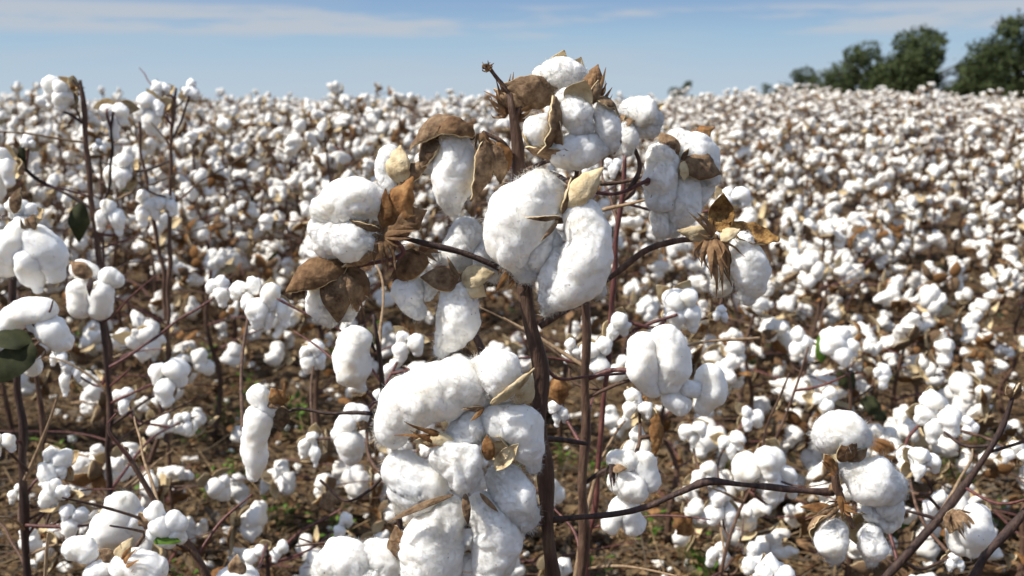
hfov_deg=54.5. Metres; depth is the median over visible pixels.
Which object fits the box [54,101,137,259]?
cotton plant
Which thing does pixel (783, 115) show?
cotton plant
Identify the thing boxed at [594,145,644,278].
cotton plant
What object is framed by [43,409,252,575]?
cotton plant
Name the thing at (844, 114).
cotton plant
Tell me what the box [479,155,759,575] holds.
cotton plant
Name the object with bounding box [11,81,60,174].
cotton plant
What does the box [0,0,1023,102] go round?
sky
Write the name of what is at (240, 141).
cotton plant
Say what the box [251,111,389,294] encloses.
cotton plant
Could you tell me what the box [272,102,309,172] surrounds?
cotton plant
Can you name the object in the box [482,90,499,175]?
cotton plant
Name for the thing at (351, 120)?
cotton plant
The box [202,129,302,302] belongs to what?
cotton plant
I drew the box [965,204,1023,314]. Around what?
cotton plant
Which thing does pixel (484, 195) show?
cotton plant
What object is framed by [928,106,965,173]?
cotton plant
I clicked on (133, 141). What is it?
cotton plant
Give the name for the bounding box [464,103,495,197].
cotton plant
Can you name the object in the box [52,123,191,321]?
cotton plant
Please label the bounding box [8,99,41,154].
cotton plant
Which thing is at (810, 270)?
cotton plant
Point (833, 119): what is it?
cotton plant
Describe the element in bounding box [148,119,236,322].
cotton plant
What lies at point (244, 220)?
cotton plant
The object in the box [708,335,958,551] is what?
cotton plant
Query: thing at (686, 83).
tree
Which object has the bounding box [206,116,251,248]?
cotton plant
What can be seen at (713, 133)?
cotton plant
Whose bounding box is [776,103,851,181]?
cotton plant
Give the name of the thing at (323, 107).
cotton plant
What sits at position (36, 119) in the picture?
cotton plant
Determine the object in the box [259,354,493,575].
cotton plant
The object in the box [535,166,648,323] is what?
cotton plant
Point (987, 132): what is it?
cotton plant
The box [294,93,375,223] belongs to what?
cotton plant
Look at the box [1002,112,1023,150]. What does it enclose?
cotton plant
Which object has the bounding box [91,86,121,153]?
cotton plant
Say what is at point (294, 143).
cotton plant
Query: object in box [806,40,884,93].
tree
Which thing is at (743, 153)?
cotton plant
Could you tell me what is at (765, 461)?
cotton plant
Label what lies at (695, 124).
cotton plant
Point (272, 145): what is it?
cotton plant
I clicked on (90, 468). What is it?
cotton plant
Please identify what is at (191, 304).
cotton plant
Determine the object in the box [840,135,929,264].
cotton plant
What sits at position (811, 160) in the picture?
cotton plant
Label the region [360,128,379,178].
cotton plant
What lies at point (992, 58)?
tree
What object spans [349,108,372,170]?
cotton plant
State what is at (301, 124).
cotton plant
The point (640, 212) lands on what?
cotton plant
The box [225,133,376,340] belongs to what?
cotton plant
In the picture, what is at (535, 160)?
cotton plant
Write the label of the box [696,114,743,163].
cotton plant
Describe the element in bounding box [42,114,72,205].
cotton plant
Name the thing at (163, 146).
cotton plant
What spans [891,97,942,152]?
cotton plant
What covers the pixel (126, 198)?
cotton plant
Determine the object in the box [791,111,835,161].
cotton plant
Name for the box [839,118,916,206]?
cotton plant
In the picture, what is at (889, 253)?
cotton plant
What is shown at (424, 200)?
cotton plant
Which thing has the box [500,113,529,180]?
cotton plant
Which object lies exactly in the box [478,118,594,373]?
cotton plant
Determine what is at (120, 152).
cotton plant
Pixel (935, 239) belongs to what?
cotton plant
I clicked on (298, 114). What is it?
cotton plant
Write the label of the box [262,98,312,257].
cotton plant
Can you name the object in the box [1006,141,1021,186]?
cotton plant
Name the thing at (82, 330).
cotton plant
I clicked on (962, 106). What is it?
cotton
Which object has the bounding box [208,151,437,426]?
cotton plant
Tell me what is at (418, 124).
cotton plant
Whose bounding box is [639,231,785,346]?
cotton plant
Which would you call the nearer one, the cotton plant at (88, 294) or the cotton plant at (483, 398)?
the cotton plant at (483, 398)
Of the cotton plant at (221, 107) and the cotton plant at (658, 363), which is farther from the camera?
the cotton plant at (221, 107)
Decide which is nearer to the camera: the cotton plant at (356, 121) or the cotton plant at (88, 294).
the cotton plant at (88, 294)
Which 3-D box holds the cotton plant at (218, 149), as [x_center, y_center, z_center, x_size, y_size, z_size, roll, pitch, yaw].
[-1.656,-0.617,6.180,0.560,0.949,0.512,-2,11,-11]
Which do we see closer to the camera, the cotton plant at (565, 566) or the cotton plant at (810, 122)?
the cotton plant at (565, 566)
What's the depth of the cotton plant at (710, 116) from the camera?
8.75 m
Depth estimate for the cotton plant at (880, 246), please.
3.83 m
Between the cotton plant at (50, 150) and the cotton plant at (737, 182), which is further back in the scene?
the cotton plant at (737, 182)
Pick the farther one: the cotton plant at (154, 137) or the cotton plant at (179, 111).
the cotton plant at (179, 111)
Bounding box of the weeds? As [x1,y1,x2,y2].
[5,311,1023,575]
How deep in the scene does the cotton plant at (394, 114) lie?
8.75 m
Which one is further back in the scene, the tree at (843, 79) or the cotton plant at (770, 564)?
the tree at (843, 79)
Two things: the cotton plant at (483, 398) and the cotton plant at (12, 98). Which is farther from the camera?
the cotton plant at (12, 98)
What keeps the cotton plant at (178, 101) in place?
on the ground
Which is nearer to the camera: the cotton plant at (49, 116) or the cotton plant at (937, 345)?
the cotton plant at (937, 345)
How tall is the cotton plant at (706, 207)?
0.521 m
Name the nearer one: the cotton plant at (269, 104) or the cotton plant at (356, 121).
the cotton plant at (269, 104)
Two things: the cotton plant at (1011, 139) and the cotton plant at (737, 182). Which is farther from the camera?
the cotton plant at (1011, 139)
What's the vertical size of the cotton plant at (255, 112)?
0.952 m
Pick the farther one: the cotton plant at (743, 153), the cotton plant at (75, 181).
the cotton plant at (743, 153)
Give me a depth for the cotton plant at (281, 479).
2.13 m
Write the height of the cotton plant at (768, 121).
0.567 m
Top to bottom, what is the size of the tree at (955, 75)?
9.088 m
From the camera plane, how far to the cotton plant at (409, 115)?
9.69 m
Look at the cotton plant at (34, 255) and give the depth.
1.25 m
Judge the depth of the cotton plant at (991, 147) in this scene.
8.00 m
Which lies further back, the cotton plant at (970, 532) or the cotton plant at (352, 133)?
the cotton plant at (352, 133)
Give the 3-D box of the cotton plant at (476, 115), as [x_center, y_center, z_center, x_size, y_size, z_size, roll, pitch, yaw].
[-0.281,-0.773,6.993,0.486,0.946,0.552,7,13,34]
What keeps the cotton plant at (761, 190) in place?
on the ground
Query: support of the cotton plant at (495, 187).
on the ground
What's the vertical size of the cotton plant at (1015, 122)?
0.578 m
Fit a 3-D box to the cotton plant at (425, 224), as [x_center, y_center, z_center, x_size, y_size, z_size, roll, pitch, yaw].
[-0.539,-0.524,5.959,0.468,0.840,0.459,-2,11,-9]
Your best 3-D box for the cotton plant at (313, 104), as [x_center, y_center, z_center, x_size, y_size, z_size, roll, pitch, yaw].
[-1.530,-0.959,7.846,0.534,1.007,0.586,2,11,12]
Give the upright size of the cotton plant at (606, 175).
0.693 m
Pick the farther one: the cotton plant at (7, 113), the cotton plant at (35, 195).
the cotton plant at (7, 113)
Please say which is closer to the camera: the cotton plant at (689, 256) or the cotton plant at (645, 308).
the cotton plant at (645, 308)
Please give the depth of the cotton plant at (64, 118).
6.78 m
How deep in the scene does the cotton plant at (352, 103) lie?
5.13 m
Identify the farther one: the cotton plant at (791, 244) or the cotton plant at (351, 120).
the cotton plant at (351, 120)
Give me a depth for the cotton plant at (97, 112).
7.88 m
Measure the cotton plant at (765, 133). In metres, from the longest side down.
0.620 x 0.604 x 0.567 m
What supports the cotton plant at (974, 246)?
on the ground
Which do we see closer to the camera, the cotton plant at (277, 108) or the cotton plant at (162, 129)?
the cotton plant at (277, 108)
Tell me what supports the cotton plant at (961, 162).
on the ground
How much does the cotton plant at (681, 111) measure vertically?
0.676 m
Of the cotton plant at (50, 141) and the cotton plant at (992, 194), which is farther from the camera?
the cotton plant at (50, 141)
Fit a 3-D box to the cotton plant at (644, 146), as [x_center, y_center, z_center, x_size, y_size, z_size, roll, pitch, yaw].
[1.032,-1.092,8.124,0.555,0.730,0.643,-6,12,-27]
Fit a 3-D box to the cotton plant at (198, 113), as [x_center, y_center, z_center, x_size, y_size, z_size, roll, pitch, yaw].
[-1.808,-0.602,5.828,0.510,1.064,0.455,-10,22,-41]
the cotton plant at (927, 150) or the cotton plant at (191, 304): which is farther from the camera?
the cotton plant at (927, 150)
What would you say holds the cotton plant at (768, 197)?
on the ground
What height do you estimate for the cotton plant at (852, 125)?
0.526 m
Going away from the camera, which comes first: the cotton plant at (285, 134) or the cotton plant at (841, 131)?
the cotton plant at (841, 131)
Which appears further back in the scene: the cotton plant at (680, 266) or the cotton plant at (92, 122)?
the cotton plant at (92, 122)
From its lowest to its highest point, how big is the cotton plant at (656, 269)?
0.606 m
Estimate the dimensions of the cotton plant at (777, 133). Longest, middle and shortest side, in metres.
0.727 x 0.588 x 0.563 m
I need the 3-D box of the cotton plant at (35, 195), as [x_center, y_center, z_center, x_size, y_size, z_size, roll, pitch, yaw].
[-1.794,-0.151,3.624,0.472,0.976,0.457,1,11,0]
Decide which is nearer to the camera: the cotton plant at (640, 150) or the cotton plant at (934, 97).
the cotton plant at (640, 150)
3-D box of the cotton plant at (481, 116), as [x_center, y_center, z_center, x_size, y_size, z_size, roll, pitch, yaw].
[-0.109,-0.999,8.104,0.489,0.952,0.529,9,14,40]
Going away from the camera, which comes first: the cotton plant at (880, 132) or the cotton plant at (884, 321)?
the cotton plant at (884, 321)
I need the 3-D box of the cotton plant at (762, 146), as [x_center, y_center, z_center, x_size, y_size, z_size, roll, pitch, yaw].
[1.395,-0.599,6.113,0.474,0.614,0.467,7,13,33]
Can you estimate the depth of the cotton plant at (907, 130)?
7.09 m
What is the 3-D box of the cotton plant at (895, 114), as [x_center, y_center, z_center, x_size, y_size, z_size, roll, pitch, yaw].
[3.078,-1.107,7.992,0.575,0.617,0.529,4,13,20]
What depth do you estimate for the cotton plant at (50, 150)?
4.28 m
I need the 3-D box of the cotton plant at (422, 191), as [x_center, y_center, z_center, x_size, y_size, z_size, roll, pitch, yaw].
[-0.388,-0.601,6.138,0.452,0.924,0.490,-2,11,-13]
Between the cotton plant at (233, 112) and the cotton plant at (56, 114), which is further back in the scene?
the cotton plant at (56, 114)
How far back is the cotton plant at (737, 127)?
7.20 m
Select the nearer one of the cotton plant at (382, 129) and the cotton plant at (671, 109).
the cotton plant at (382, 129)
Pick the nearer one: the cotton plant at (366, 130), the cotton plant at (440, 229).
the cotton plant at (440, 229)
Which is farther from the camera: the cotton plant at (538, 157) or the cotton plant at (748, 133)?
the cotton plant at (748, 133)
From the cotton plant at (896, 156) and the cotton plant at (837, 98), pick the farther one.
the cotton plant at (837, 98)
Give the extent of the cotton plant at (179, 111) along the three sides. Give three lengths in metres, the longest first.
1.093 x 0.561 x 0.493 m
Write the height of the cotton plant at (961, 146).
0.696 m
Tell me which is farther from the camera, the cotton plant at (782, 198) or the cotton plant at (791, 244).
the cotton plant at (782, 198)
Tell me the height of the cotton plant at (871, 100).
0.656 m
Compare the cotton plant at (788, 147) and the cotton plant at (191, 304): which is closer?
the cotton plant at (191, 304)
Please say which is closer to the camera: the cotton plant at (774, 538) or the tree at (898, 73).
the cotton plant at (774, 538)
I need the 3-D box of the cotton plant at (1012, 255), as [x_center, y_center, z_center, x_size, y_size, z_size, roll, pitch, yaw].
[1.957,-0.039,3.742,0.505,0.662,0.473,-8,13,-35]
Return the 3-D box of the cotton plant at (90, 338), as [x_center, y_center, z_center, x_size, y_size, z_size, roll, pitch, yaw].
[-1.183,0.020,2.928,0.472,0.899,0.468,9,12,40]
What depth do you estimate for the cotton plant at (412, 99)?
5.27 m
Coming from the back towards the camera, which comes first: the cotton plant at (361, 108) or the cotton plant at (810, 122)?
the cotton plant at (810, 122)
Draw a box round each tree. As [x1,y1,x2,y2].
[667,80,693,99]
[758,83,773,96]
[769,64,816,94]
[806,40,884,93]
[855,24,981,97]
[939,57,996,100]
[950,8,1023,98]
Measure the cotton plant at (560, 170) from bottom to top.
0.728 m
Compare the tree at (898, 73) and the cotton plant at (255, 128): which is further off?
the tree at (898, 73)
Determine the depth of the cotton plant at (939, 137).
7.93 m
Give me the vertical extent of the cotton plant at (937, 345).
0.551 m
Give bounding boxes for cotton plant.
[0,75,178,491]
[0,85,36,191]
[0,111,88,343]
[0,123,48,290]
[0,130,44,286]
[0,136,80,332]
[0,188,115,575]
[0,201,99,449]
[0,437,321,575]
[1,115,60,222]
[1,130,135,322]
[4,107,28,127]
[4,116,48,208]
[7,259,213,516]
[7,310,295,557]
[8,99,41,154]
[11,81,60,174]
[12,123,70,207]
[17,95,87,219]
[21,140,204,437]
[22,96,94,296]
[25,107,78,214]
[36,110,89,239]
[42,91,126,259]
[42,112,73,205]
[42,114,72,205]
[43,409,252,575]
[45,121,158,371]
[47,108,99,191]
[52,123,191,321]
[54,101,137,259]
[54,110,104,245]
[64,113,227,362]
[65,136,132,260]
[66,68,247,557]
[78,109,126,224]
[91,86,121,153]
[94,126,200,330]
[95,125,134,225]
[102,137,167,290]
[116,131,167,272]
[127,98,210,264]
[130,129,178,186]
[131,97,201,294]
[132,131,294,441]
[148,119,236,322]
[149,102,254,292]
[154,113,177,188]
[160,95,217,217]
[161,118,306,368]
[162,113,230,224]
[173,99,195,184]
[175,108,226,191]
[182,93,235,224]
[197,105,274,274]
[198,88,239,169]
[202,123,242,215]
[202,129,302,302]
[205,114,315,365]
[205,259,429,547]
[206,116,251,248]
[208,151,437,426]
[209,113,288,249]
[214,489,353,575]
[220,94,282,241]
[224,115,434,439]
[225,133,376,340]
[227,441,544,575]
[228,109,258,228]
[231,95,302,270]
[232,95,254,172]
[233,105,276,166]
[239,114,293,240]
[243,113,310,298]
[248,103,328,298]
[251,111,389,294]
[254,114,299,243]
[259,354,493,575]
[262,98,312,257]
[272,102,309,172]
[274,128,323,178]
[284,112,314,157]
[285,50,912,575]
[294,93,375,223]
[295,421,637,575]
[297,103,351,168]
[299,81,414,271]
[299,102,329,176]
[303,95,361,219]
[306,114,431,380]
[310,105,363,177]
[312,130,372,174]
[322,100,374,173]
[333,101,414,206]
[339,119,430,284]
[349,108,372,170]
[354,82,395,154]
[354,92,450,325]
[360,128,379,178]
[361,112,430,241]
[362,115,422,184]
[368,132,430,207]
[370,93,446,268]
[372,103,410,152]
[373,115,413,155]
[380,111,423,188]
[393,104,484,257]
[406,103,430,226]
[407,107,430,202]
[411,106,478,241]
[412,130,452,238]
[415,186,451,240]
[421,108,486,265]
[421,185,537,358]
[428,89,465,195]
[430,124,534,321]
[432,110,488,212]
[444,95,496,286]
[462,101,508,221]
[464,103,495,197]
[471,108,504,183]
[477,95,496,124]
[477,112,508,183]
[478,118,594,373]
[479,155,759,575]
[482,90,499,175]
[485,167,658,442]
[487,113,536,186]
[490,106,562,217]
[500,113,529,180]
[503,170,728,575]
[504,156,533,179]
[511,139,564,323]
[522,109,571,215]
[533,157,574,175]
[535,156,562,216]
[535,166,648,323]
[557,168,628,220]
[590,337,805,544]
[591,216,722,356]
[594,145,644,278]
[594,153,648,217]
[600,169,692,307]
[602,145,645,199]
[603,169,630,220]
[615,199,710,308]
[620,138,658,199]
[620,140,652,199]
[620,161,703,278]
[625,220,740,348]
[637,98,685,148]
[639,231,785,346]
[647,200,713,298]
[650,213,736,260]
[651,256,819,412]
[655,296,854,547]
[656,117,688,138]
[662,105,693,129]
[671,346,852,575]
[672,438,997,575]
[673,93,732,130]
[678,165,757,254]
[680,122,715,138]
[687,115,727,137]
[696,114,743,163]
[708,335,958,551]
[710,88,764,159]
[710,141,764,214]
[711,131,749,195]
[712,130,777,219]
[719,116,775,196]
[719,220,903,436]
[722,119,756,178]
[723,139,782,220]
[723,139,800,213]
[724,201,857,377]
[726,109,782,160]
[734,152,805,255]
[737,118,776,172]
[740,124,818,195]
[742,189,811,314]
[749,93,796,153]
[751,552,794,575]
[752,219,894,336]
[755,191,826,288]
[756,119,849,231]
[759,122,803,175]
[764,112,797,158]
[768,116,834,188]
[768,153,838,238]
[773,120,898,223]
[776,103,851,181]
[781,94,825,163]
[784,133,869,206]
[787,212,904,331]
[787,324,891,555]
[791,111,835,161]
[791,113,851,193]
[800,201,867,302]
[803,96,855,150]
[803,124,853,185]
[804,119,891,211]
[807,313,1016,536]
[812,152,913,243]
[813,175,937,292]
[820,104,865,167]
[824,208,968,334]
[829,134,906,205]
[833,209,943,308]
[837,107,883,170]
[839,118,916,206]
[839,260,1008,454]
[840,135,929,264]
[841,99,899,163]
[849,146,925,227]
[850,97,900,153]
[858,123,941,187]
[863,112,929,174]
[866,194,987,294]
[877,104,932,148]
[878,117,959,194]
[882,382,1023,575]
[886,136,957,227]
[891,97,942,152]
[891,164,988,260]
[896,372,1023,575]
[899,100,956,163]
[900,121,956,187]
[914,171,1022,256]
[915,94,965,171]
[917,113,989,195]
[922,258,1023,417]
[925,125,1013,229]
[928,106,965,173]
[928,143,1020,225]
[930,108,983,170]
[942,104,1011,181]
[943,119,997,198]
[944,201,1023,319]
[956,214,1023,359]
[959,128,1018,199]
[962,109,1014,170]
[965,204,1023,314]
[967,131,1023,233]
[970,149,1023,245]
[978,119,1023,186]
[996,143,1023,213]
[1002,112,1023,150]
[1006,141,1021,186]
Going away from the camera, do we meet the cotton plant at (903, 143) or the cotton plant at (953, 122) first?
the cotton plant at (903, 143)
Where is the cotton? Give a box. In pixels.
[0,82,1023,568]
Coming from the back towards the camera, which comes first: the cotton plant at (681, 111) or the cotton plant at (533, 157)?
the cotton plant at (681, 111)
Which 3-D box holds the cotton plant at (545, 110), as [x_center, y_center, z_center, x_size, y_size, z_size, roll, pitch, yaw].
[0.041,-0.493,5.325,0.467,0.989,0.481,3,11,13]
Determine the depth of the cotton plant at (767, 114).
8.68 m
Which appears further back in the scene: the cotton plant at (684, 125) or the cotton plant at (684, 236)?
the cotton plant at (684, 125)
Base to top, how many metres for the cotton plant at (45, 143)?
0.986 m
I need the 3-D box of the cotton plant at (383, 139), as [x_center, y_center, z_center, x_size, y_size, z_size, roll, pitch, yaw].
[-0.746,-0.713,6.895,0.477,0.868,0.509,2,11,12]
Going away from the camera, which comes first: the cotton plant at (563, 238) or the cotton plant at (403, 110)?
the cotton plant at (563, 238)
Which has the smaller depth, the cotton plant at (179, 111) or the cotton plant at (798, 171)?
the cotton plant at (798, 171)
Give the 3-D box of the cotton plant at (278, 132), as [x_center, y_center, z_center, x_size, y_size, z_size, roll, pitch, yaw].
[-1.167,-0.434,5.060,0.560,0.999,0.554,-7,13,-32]
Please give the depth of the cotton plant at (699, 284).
3.21 m
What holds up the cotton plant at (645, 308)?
on the ground
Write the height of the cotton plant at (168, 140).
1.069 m
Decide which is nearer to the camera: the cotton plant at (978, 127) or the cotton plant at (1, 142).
the cotton plant at (1, 142)
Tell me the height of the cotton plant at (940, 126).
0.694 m
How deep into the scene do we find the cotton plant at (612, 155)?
6.02 m
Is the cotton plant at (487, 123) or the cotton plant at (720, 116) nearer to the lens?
the cotton plant at (487, 123)
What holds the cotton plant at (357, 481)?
on the ground
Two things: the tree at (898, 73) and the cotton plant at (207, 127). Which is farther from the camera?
the tree at (898, 73)
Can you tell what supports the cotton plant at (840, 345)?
on the ground
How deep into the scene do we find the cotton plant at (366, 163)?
3.47 m
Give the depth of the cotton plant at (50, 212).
5.06 m
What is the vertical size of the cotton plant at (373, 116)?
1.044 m
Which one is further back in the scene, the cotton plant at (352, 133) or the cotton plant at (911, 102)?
the cotton plant at (911, 102)
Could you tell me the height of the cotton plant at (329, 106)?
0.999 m
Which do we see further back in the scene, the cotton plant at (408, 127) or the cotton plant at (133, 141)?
the cotton plant at (408, 127)
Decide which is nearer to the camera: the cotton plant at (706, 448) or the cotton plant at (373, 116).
the cotton plant at (706, 448)
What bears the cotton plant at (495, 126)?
on the ground
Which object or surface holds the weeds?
on the ground
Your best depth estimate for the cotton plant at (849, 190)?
5.27 m
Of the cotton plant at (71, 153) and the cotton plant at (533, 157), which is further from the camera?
the cotton plant at (533, 157)
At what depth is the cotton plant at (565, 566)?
1.84 m
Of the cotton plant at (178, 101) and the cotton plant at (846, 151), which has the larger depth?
the cotton plant at (846, 151)
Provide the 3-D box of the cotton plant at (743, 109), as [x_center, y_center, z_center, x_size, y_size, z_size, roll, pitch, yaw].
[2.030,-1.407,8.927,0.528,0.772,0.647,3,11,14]
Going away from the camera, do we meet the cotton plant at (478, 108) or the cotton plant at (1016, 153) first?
the cotton plant at (1016, 153)
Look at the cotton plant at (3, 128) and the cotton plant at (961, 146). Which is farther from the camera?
the cotton plant at (961, 146)
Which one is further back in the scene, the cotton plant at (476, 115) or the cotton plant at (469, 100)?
the cotton plant at (476, 115)
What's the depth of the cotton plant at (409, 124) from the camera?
7.84 m
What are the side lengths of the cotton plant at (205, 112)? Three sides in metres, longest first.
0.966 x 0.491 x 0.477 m
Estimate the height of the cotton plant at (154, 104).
1.104 m
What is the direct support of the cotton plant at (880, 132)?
on the ground
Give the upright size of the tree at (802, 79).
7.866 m
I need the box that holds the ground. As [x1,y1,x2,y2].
[0,122,1023,575]
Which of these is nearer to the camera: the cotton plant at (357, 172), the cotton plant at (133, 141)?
the cotton plant at (133, 141)
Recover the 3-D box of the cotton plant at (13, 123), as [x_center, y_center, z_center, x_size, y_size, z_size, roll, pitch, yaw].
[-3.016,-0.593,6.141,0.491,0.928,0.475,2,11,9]
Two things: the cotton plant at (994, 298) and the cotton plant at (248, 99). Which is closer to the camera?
the cotton plant at (994, 298)
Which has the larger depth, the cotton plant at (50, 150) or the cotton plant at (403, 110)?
the cotton plant at (403, 110)
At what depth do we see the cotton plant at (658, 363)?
1.05 m
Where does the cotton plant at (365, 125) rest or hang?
on the ground
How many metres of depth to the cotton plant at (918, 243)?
4.57 m
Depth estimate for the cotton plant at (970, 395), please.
2.03 m
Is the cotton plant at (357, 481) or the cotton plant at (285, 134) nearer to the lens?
the cotton plant at (357, 481)
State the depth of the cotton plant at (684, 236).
4.78 m
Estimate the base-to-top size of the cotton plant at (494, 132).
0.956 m
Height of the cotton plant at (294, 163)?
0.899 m
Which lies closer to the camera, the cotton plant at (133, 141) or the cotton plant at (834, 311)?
the cotton plant at (834, 311)
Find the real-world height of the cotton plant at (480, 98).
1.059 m
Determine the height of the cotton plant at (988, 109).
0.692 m
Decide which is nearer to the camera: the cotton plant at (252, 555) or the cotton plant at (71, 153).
the cotton plant at (252, 555)
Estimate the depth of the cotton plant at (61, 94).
1.74 m
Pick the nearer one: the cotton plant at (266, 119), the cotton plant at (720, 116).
the cotton plant at (266, 119)
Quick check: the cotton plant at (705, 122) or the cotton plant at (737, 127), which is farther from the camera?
the cotton plant at (705, 122)
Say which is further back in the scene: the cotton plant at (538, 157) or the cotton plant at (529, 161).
the cotton plant at (529, 161)
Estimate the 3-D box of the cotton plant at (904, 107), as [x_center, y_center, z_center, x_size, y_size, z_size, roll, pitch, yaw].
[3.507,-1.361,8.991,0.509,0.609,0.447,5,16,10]
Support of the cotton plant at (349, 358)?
on the ground
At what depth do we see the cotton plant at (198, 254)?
3.63 m
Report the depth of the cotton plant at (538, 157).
5.18 m
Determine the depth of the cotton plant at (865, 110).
7.86 m
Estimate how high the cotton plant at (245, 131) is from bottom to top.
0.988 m
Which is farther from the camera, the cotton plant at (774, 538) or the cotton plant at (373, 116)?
the cotton plant at (373, 116)
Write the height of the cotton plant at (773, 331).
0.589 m
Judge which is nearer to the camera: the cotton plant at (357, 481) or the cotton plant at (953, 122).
the cotton plant at (357, 481)
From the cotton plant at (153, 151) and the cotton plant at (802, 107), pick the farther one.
the cotton plant at (802, 107)
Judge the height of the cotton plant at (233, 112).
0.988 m
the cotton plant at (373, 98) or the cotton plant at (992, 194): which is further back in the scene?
the cotton plant at (373, 98)
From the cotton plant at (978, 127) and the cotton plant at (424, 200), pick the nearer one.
the cotton plant at (424, 200)
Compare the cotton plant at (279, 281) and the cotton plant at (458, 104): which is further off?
the cotton plant at (458, 104)
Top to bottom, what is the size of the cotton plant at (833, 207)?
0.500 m
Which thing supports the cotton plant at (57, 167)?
on the ground
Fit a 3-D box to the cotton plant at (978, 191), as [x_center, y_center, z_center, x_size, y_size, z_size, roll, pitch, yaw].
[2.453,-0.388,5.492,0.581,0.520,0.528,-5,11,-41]
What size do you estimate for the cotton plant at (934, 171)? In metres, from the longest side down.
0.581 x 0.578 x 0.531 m
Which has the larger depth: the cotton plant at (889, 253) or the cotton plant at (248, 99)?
the cotton plant at (248, 99)
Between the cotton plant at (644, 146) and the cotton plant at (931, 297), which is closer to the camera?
the cotton plant at (931, 297)
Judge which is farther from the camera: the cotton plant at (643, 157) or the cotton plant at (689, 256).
the cotton plant at (643, 157)
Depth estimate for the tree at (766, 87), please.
186.38 m
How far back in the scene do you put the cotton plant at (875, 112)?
8.00 m
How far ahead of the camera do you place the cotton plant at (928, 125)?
7.88 m
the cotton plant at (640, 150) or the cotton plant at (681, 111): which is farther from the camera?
the cotton plant at (681, 111)
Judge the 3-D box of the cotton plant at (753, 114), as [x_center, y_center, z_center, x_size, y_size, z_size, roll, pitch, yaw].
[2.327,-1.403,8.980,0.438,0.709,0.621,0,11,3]
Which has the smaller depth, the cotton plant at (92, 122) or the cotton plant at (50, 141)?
the cotton plant at (92, 122)
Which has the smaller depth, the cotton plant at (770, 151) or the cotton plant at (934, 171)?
the cotton plant at (934, 171)
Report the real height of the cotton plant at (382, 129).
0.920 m
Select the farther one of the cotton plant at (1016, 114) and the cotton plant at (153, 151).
the cotton plant at (1016, 114)
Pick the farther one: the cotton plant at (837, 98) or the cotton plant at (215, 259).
the cotton plant at (837, 98)
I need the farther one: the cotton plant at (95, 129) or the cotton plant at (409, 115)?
the cotton plant at (409, 115)
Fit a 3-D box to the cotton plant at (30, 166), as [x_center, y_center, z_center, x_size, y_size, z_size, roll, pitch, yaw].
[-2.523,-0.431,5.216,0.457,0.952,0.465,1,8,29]
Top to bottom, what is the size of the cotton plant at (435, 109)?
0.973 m
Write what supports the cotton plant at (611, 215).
on the ground
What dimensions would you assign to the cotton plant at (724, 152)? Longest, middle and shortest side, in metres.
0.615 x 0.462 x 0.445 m
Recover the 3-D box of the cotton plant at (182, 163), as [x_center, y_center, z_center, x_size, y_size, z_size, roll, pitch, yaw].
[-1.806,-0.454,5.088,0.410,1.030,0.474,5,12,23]

